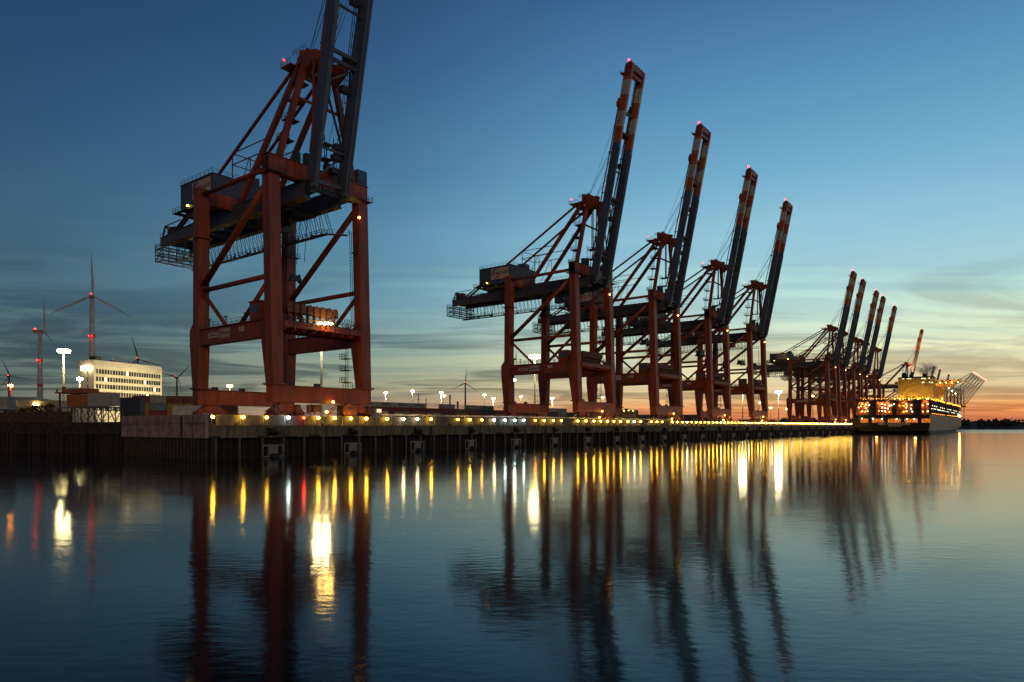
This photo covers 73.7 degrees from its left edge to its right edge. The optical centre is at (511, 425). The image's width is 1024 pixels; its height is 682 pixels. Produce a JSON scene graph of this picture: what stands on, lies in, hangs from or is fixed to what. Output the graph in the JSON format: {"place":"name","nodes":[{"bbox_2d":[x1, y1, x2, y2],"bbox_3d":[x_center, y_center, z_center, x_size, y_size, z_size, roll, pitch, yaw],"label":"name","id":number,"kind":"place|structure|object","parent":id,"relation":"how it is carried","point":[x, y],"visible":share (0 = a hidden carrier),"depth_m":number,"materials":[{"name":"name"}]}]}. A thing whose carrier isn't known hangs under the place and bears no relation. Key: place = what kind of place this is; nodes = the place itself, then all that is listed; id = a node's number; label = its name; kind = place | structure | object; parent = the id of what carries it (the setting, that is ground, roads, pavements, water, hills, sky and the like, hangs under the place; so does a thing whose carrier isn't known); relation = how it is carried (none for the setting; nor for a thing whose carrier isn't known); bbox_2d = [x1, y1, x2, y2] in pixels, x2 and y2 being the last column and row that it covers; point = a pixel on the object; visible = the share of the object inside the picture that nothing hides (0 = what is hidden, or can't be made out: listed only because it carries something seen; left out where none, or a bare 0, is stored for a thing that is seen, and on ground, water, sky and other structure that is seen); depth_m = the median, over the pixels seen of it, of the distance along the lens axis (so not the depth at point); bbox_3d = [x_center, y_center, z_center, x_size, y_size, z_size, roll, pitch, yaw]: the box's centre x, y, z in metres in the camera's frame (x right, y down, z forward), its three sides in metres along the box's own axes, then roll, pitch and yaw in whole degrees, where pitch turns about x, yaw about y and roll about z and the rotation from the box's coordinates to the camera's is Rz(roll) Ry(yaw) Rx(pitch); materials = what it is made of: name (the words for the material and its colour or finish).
{"place":"outdoors","nodes":[
{"label":"outdoors","id":0,"kind":"place"},
{"bbox_2d":[0,397,49,412],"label":"warehouse","id":1,"kind":"structure","parent":0,"point":[27,398],"depth_m":428.70,"materials":[{"name":"black"}]},
{"bbox_2d":[78,356,161,421],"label":"office building","id":2,"kind":"structure","parent":0,"point":[124,379],"depth_m":335.56,"materials":[{"name":"white"}]},
{"bbox_2d":[0,429,1023,681],"bbox_3d":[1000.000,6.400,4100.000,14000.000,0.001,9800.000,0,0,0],"label":"water","id":3,"kind":"structure","parent":0,"point":[860,557],"depth_m":31.56,"materials":[{"name":"blue liquid"}]},
{"bbox_2d":[0,422,123,454],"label":"dock wall","id":4,"kind":"structure","parent":3,"relation":"in","point":[95,438],"depth_m":156.06,"materials":[{"name":"metal"}]},
{"bbox_2d":[16,400,78,421],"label":"shed","id":5,"kind":"structure","parent":4,"relation":"on","point":[20,404],"depth_m":400.00,"materials":[{"name":"grey metal"}]},
{"bbox_2d":[60,406,122,421],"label":"truss stand","id":6,"kind":"object","parent":4,"relation":"on","point":[95,413],"visible":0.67,"depth_m":161.12,"materials":[{"name":"metal"}]},
{"bbox_2d":[67,394,87,406],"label":"shipping container","id":7,"kind":"object","parent":6,"relation":"on","point":[73,400],"visible":0.75,"depth_m":163.16,"materials":[{"name":"metal"}]},
{"bbox_2d":[55,387,103,421],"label":"roof frame","id":8,"kind":"object","parent":6,"relation":"on","point":[77,391],"visible":0.76,"depth_m":165.62,"materials":[{"name":"metal"}]},
{"bbox_2d":[88,393,119,405],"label":"shipping container","id":9,"kind":"object","parent":6,"relation":"on","point":[103,399],"visible":0.97,"depth_m":158.51,"materials":[{"name":"metal"}]},
{"bbox_2d":[121,414,213,459],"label":"end wall","id":10,"kind":"structure","parent":3,"relation":"in","point":[175,436],"depth_m":136.43,"materials":[{"name":"concrete"}]},
{"bbox_2d":[855,371,961,433],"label":"container ship","id":11,"kind":"object","parent":3,"relation":"on","point":[920,406],"visible":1,"depth_m":572.59,"materials":[{"name":"brown"}]},
{"bbox_2d":[0,0,1023,421],"label":"sky","id":12,"kind":"structure","parent":0,"point":[892,131],"materials":[{"name":"blue"}]},
{"bbox_2d":[622,409,707,420],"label":"terminal shed","id":13,"kind":"structure","parent":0,"point":[650,417],"depth_m":908.00,"materials":[{"name":"black"}]},
{"bbox_2d":[731,421,1023,428],"bbox_3d":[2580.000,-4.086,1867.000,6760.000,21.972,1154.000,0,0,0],"label":"bank","id":14,"kind":"structure","parent":0,"point":[1018,426],"depth_m":1316.73,"materials":[{"name":"soil"}]},
{"bbox_2d":[757,418,1023,427],"bbox_3d":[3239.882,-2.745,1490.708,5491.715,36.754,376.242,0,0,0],"label":"wood","id":15,"kind":"object","parent":14,"relation":"on","point":[993,422],"visible":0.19,"depth_m":1327.23,"materials":[{"name":"green plant"}]},
{"bbox_2d":[948,377,980,405],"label":"jib crane","id":16,"kind":"object","parent":14,"relation":"on","point":[963,396],"visible":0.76,"depth_m":1299.70,"materials":[{"name":"black"}]},
{"bbox_2d":[952,379,981,415],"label":"jib crane","id":17,"kind":"object","parent":14,"relation":"on","point":[961,405],"visible":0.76,"depth_m":1359.62,"materials":[{"name":"black"}]},
{"bbox_2d":[956,380,984,406],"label":"jib crane","id":18,"kind":"object","parent":14,"relation":"on","point":[972,393],"visible":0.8,"depth_m":1419.70,"materials":[{"name":"black"}]},
{"bbox_3d":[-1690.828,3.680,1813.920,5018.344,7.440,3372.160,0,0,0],"label":"ground","id":19,"kind":"structure","parent":0,"visible":0},
{"bbox_2d":[0,397,15,411],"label":"site cabin","id":20,"kind":"object","parent":19,"relation":"on","point":[7,404],"visible":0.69,"depth_m":170.10,"materials":[{"name":"grey metal"}]},
{"bbox_2d":[1,362,26,396],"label":"wind turbine","id":21,"kind":"object","parent":19,"relation":"on","point":[8,378],"visible":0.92,"depth_m":1697.83,"materials":[{"name":"black"}]},
{"bbox_2d":[26,403,43,411],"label":"tree","id":22,"kind":"object","parent":19,"relation":"on","point":[34,407],"visible":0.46,"depth_m":239.88,"materials":[{"name":"green plant"}]},
{"bbox_2d":[0,411,70,422],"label":"screen wall","id":23,"kind":"structure","parent":19,"relation":"on","point":[35,417],"depth_m":164.70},
{"bbox_2d":[33,296,55,397],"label":"wind turbine","id":24,"kind":"object","parent":19,"relation":"on","point":[40,375],"visible":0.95,"depth_m":898.06,"materials":[{"name":"red"}]},
{"bbox_2d":[42,402,64,411],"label":"tree","id":25,"kind":"object","parent":19,"relation":"on","point":[49,405],"visible":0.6,"depth_m":239.42,"materials":[{"name":"green plant"}]},
{"bbox_2d":[57,349,70,400],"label":"light mast","id":26,"kind":"object","parent":19,"relation":"on","point":[63,351],"visible":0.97,"depth_m":559.44,"materials":[{"name":"metal"}]},
{"bbox_2d":[50,255,132,359],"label":"wind turbine","id":27,"kind":"object","parent":19,"relation":"on","point":[91,296],"visible":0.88,"depth_m":730.68,"materials":[{"name":"red"}]},
{"bbox_2d":[120,413,144,421],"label":"shipping container","id":28,"kind":"object","parent":19,"relation":"on","point":[133,414],"visible":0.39,"depth_m":182.02,"materials":[{"name":"metal"}]},
{"bbox_2d":[120,397,144,412],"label":"shipping container","id":29,"kind":"object","parent":28,"relation":"on","point":[132,404],"visible":0.92,"depth_m":182.06,"materials":[{"name":"metal"}]},
{"bbox_2d":[131,335,162,366],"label":"wind turbine","id":30,"kind":"object","parent":19,"relation":"on","point":[137,359],"visible":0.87,"depth_m":1294.69,"materials":[{"name":"black"}]},
{"bbox_2d":[163,366,188,395],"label":"wind turbine","id":31,"kind":"object","parent":19,"relation":"on","point":[177,379],"visible":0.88,"depth_m":1698.45,"materials":[{"name":"black"}]},
{"bbox_2d":[208,415,212,424],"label":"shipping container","id":32,"kind":"object","parent":19,"relation":"on","point":[209,419],"visible":0.11,"depth_m":217.84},
{"bbox_2d":[172,405,212,414],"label":"shipping container","id":33,"kind":"object","parent":32,"relation":"on","point":[183,409],"visible":0.72,"depth_m":217.30,"materials":[{"name":"metal"}]},
{"bbox_2d":[213,410,237,417],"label":"shipping container","id":34,"kind":"object","parent":19,"relation":"on","point":[232,412],"visible":0.2,"depth_m":236.14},
{"bbox_2d":[213,405,237,409],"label":"shipping container","id":35,"kind":"object","parent":34,"relation":"on","point":[229,407],"visible":0.21,"depth_m":236.04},
{"bbox_2d":[155,0,375,420],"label":"container crane","id":36,"kind":"object","parent":19,"relation":"on","point":[272,208],"visible":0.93,"depth_m":157.64,"materials":[{"name":"red paint"}]},
{"bbox_2d":[317,323,323,415],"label":"light mast","id":37,"kind":"object","parent":19,"relation":"on","point":[321,376],"visible":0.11,"depth_m":499.30,"materials":[{"name":"metal"}]},
{"bbox_2d":[372,408,397,416],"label":"terminal tractor","id":38,"kind":"object","parent":19,"relation":"on","point":[377,411],"visible":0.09,"depth_m":181.82,"materials":[{"name":"black metal"}]},
{"bbox_2d":[453,377,476,408],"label":"wind turbine","id":39,"kind":"object","parent":19,"relation":"on","point":[465,392],"visible":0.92,"depth_m":1897.55,"materials":[{"name":"black"}]},
{"bbox_2d":[377,414,670,420],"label":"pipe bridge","id":40,"kind":"structure","parent":19,"relation":"on","point":[474,416],"depth_m":203.27,"materials":[{"name":"metal"}]},
{"bbox_2d":[208,415,854,425],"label":"flood wall","id":41,"kind":"structure","parent":19,"relation":"on","point":[249,420],"depth_m":179.77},
{"bbox_2d":[529,355,539,403],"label":"light mast","id":42,"kind":"object","parent":19,"relation":"on","point":[534,356],"visible":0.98,"depth_m":559.40,"materials":[{"name":"metal"}]},
{"bbox_2d":[208,423,860,459],"bbox_3d":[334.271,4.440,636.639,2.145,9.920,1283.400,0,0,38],"label":"quay wall","id":43,"kind":"structure","parent":19,"relation":"on","point":[236,442],"depth_m":176.66,"materials":[{"name":"concrete"}]},
{"bbox_2d":[262,428,282,457],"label":"fender","id":44,"kind":"object","parent":43,"relation":"attached to","point":[272,451],"visible":0.92,"depth_m":137.76,"materials":[{"name":"black rubber"}]},
{"bbox_2d":[344,427,360,454],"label":"fender","id":45,"kind":"object","parent":43,"relation":"attached to","point":[352,448],"visible":0.92,"depth_m":153.93,"materials":[{"name":"black rubber"}]},
{"bbox_2d":[410,427,423,451],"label":"fender","id":46,"kind":"object","parent":43,"relation":"attached to","point":[417,444],"visible":0.93,"depth_m":170.04,"materials":[{"name":"black rubber"}]},
{"bbox_2d":[465,427,476,449],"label":"fender","id":47,"kind":"object","parent":43,"relation":"attached to","point":[471,446],"visible":0.92,"depth_m":186.05,"materials":[{"name":"black rubber"}]},
{"bbox_2d":[511,427,520,447],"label":"fender","id":48,"kind":"object","parent":43,"relation":"attached to","point":[516,441],"visible":0.91,"depth_m":202.23,"materials":[{"name":"black rubber"}]},
{"bbox_2d":[550,427,558,445],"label":"fender","id":49,"kind":"object","parent":43,"relation":"attached to","point":[554,440],"visible":0.91,"depth_m":218.24,"materials":[{"name":"black rubber"}]},
{"bbox_2d":[584,427,591,444],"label":"fender","id":50,"kind":"object","parent":43,"relation":"attached to","point":[588,439],"visible":0.91,"depth_m":234.49,"materials":[{"name":"black rubber"}]},
{"bbox_2d":[613,427,620,443],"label":"fender","id":51,"kind":"object","parent":43,"relation":"attached to","point":[617,439],"visible":0.93,"depth_m":250.57,"materials":[{"name":"black rubber"}]},
{"bbox_2d":[639,427,645,441],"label":"fender","id":52,"kind":"object","parent":43,"relation":"attached to","point":[641,438],"visible":0.92,"depth_m":266.56,"materials":[{"name":"black rubber"}]},
{"bbox_2d":[662,427,667,441],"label":"fender","id":53,"kind":"object","parent":43,"relation":"attached to","point":[665,436],"visible":0.93,"depth_m":282.74,"materials":[{"name":"black rubber"}]},
{"bbox_2d":[682,427,687,440],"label":"fender","id":54,"kind":"object","parent":43,"relation":"attached to","point":[684,437],"visible":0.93,"depth_m":298.77,"materials":[{"name":"black rubber"}]},
{"bbox_2d":[700,427,705,439],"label":"fender","id":55,"kind":"object","parent":43,"relation":"attached to","point":[702,436],"visible":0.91,"depth_m":314.90,"materials":[{"name":"black rubber"}]},
{"bbox_2d":[447,58,644,419],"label":"container crane","id":56,"kind":"object","parent":19,"relation":"on","point":[508,285],"visible":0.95,"depth_m":251.78,"materials":[{"name":"red paint"}]},
{"bbox_2d":[533,122,710,420],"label":"container crane","id":57,"kind":"object","parent":19,"relation":"on","point":[653,374],"visible":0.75,"depth_m":297.02,"materials":[{"name":"red paint"}]},
{"bbox_2d":[597,166,757,421],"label":"container crane","id":58,"kind":"object","parent":19,"relation":"on","point":[709,381],"visible":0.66,"depth_m":343.97,"materials":[{"name":"red paint"}]},
{"bbox_2d":[646,199,792,421],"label":"container crane","id":59,"kind":"object","parent":19,"relation":"on","point":[757,331],"visible":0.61,"depth_m":392.97,"materials":[{"name":"red paint"}]},
{"bbox_2d":[775,391,781,421],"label":"light mast","id":60,"kind":"object","parent":19,"relation":"on","point":[778,392],"visible":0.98,"depth_m":679.62,"materials":[{"name":"metal"}]},
{"bbox_2d":[747,271,856,422],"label":"container crane","id":61,"kind":"object","parent":19,"relation":"on","point":[780,360],"visible":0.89,"depth_m":540.54,"materials":[{"name":"red paint"}]},
{"bbox_2d":[767,279,865,422],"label":"container crane","id":62,"kind":"object","parent":19,"relation":"on","point":[843,362],"visible":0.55,"depth_m":565.48,"materials":[{"name":"red paint"}]},
{"bbox_2d":[781,289,878,423],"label":"container crane","id":63,"kind":"object","parent":19,"relation":"on","point":[854,368],"visible":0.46,"depth_m":606.07,"materials":[{"name":"red paint"}]},
{"bbox_2d":[792,295,885,420],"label":"container crane","id":64,"kind":"object","parent":19,"relation":"on","point":[865,372],"visible":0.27,"depth_m":631.61,"materials":[{"name":"red paint"}]},
{"bbox_2d":[812,305,896,422],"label":"container crane","id":65,"kind":"object","parent":19,"relation":"on","point":[877,373],"visible":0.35,"depth_m":681.45,"materials":[{"name":"red paint"}]},
{"bbox_2d":[850,328,923,399],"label":"container crane","id":66,"kind":"object","parent":19,"relation":"on","point":[883,387],"visible":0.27,"depth_m":849.24,"materials":[{"name":"red paint"}]},
{"bbox_2d":[946,372,974,403],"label":"jib crane","id":67,"kind":"object","parent":19,"relation":"on","point":[960,386],"visible":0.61,"depth_m":1119.70,"materials":[{"name":"white"}]},
{"bbox_2d":[947,374,975,404],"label":"jib crane","id":68,"kind":"object","parent":19,"relation":"on","point":[963,387],"visible":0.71,"depth_m":1179.62,"materials":[{"name":"black"}]},
{"bbox_2d":[948,375,978,404],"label":"jib crane","id":69,"kind":"object","parent":19,"relation":"on","point":[966,388],"visible":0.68,"depth_m":1239.65,"materials":[{"name":"black"}]},
{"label":"shipping container","id":70,"kind":"object","parent":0,"visible":0},
{"bbox_2d":[150,410,166,415],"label":"shipping container","id":71,"kind":"object","parent":70,"relation":"on","point":[157,412],"visible":0.62,"depth_m":259.45,"materials":[{"name":"metal"}]},
{"bbox_2d":[150,403,166,409],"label":"shipping container","id":72,"kind":"object","parent":71,"relation":"on","point":[158,406],"visible":1,"depth_m":259.47,"materials":[{"name":"metal"}]},
{"bbox_2d":[150,396,166,402],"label":"shipping container","id":73,"kind":"object","parent":72,"relation":"on","point":[158,399],"visible":1,"depth_m":259.47,"materials":[{"name":"metal"}]},
{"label":"shipping container","id":74,"kind":"object","parent":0,"visible":0},
{"bbox_2d":[167,403,183,409],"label":"shipping container","id":75,"kind":"object","parent":74,"relation":"on","point":[169,406],"visible":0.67,"depth_m":260.56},
{"bbox_2d":[167,396,183,402],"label":"shipping container","id":76,"kind":"object","parent":75,"relation":"on","point":[175,399],"visible":1,"depth_m":260.66,"materials":[{"name":"metal"}]},
{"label":"shipping container","id":77,"kind":"object","parent":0,"visible":0},
{"bbox_2d":[184,396,191,402],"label":"shipping container","id":78,"kind":"object","parent":77,"relation":"on","point":[187,399],"visible":0.56,"depth_m":261.75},
{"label":"shipping container","id":79,"kind":"object","parent":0,"visible":0},
{"bbox_2d":[377,407,393,411],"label":"shipping container","id":80,"kind":"object","parent":79,"relation":"on","point":[389,409],"visible":0.72,"depth_m":380.21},
{"bbox_2d":[376,402,393,406],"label":"shipping container","id":81,"kind":"object","parent":80,"relation":"on","point":[385,404],"visible":1,"depth_m":378.94,"materials":[{"name":"silver metal"}]},
{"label":"shipping container","id":82,"kind":"object","parent":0,"visible":0},
{"bbox_2d":[394,412,409,416],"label":"shipping container","id":83,"kind":"object","parent":82,"relation":"on","point":[402,413],"visible":0.6,"depth_m":389.15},
{"bbox_2d":[394,407,409,411],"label":"shipping container","id":84,"kind":"object","parent":83,"relation":"on","point":[401,409],"visible":1,"depth_m":388.60,"materials":[{"name":"metal"}]},
{"bbox_2d":[394,402,409,406],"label":"shipping container","id":85,"kind":"object","parent":84,"relation":"on","point":[397,404],"visible":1,"depth_m":388.60,"materials":[{"name":"silver metal"}]},
{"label":"shipping container","id":86,"kind":"object","parent":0,"visible":0},
{"bbox_2d":[410,412,425,416],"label":"shipping container","id":87,"kind":"object","parent":86,"relation":"on","point":[417,413],"visible":0.56,"depth_m":398.57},
{"bbox_2d":[410,408,425,411],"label":"shipping container","id":88,"kind":"object","parent":87,"relation":"on","point":[417,409],"visible":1,"depth_m":398.91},
{"bbox_2d":[409,403,425,407],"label":"shipping container","id":89,"kind":"object","parent":88,"relation":"on","point":[417,405],"visible":1,"depth_m":398.62,"materials":[{"name":"silver metal"}]},
{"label":"shipping container","id":90,"kind":"object","parent":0,"visible":0},
{"bbox_2d":[426,408,440,412],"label":"shipping container","id":91,"kind":"object","parent":90,"relation":"on","point":[433,410],"visible":1,"depth_m":409.16,"materials":[{"name":"metal"}]},
{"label":"shipping container","id":92,"kind":"object","parent":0,"visible":0},
{"bbox_2d":[441,408,454,412],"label":"shipping container","id":93,"kind":"object","parent":92,"relation":"on","point":[447,410],"visible":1,"depth_m":418.86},
{"bbox_2d":[439,404,454,408],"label":"shipping container","id":94,"kind":"object","parent":93,"relation":"on","point":[447,406],"visible":1,"depth_m":418.86,"materials":[{"name":"metal"}]},
{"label":"shipping container","id":95,"kind":"object","parent":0,"visible":0},
{"bbox_2d":[455,413,468,417],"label":"shipping container","id":96,"kind":"object","parent":95,"relation":"on","point":[462,414],"visible":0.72,"depth_m":430.85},
{"bbox_2d":[455,409,468,412],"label":"shipping container","id":97,"kind":"object","parent":96,"relation":"on","point":[461,410],"visible":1,"depth_m":429.34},
{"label":"shipping container","id":98,"kind":"object","parent":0,"visible":0},
{"bbox_2d":[469,409,480,413],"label":"shipping container","id":99,"kind":"object","parent":98,"relation":"on","point":[473,411],"visible":1,"depth_m":439.65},
{"bbox_2d":[466,405,480,409],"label":"shipping container","id":100,"kind":"object","parent":99,"relation":"on","point":[477,407],"visible":1,"depth_m":438.14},
{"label":"shipping container","id":101,"kind":"object","parent":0,"visible":0},
{"bbox_2d":[481,414,493,417],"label":"shipping container","id":102,"kind":"object","parent":101,"relation":"on","point":[486,415],"visible":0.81,"depth_m":448.47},
{"bbox_2d":[481,410,493,413],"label":"shipping container","id":103,"kind":"object","parent":102,"relation":"on","point":[487,411],"visible":1,"depth_m":449.28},
{"bbox_2d":[481,406,493,409],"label":"shipping container","id":104,"kind":"object","parent":103,"relation":"on","point":[487,407],"visible":1,"depth_m":449.28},
{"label":"shipping container","id":105,"kind":"object","parent":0,"visible":0},
{"bbox_2d":[494,410,505,413],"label":"shipping container","id":106,"kind":"object","parent":105,"relation":"on","point":[498,411],"visible":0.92,"depth_m":459.23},
{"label":"shipping container","id":107,"kind":"object","parent":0,"visible":0},
{"bbox_2d":[546,412,557,414],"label":"shipping container","id":108,"kind":"object","parent":107,"relation":"on","point":[553,413],"visible":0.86,"depth_m":509.93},
{"bbox_2d":[549,408,557,411],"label":"shipping container","id":109,"kind":"object","parent":108,"relation":"on","point":[553,409],"visible":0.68,"depth_m":510.46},
{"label":"shipping container","id":110,"kind":"object","parent":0,"visible":0},
{"bbox_2d":[145,410,149,415],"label":"shipping container","id":111,"kind":"object","parent":110,"relation":"on","point":[147,412],"visible":0.17,"depth_m":258.40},
{"bbox_2d":[145,403,149,409],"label":"shipping container","id":112,"kind":"object","parent":111,"relation":"on","point":[147,406],"visible":0.3,"depth_m":258.40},
{"bbox_2d":[133,396,149,402],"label":"shipping container","id":113,"kind":"object","parent":112,"relation":"on","point":[147,399],"visible":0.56,"depth_m":258.39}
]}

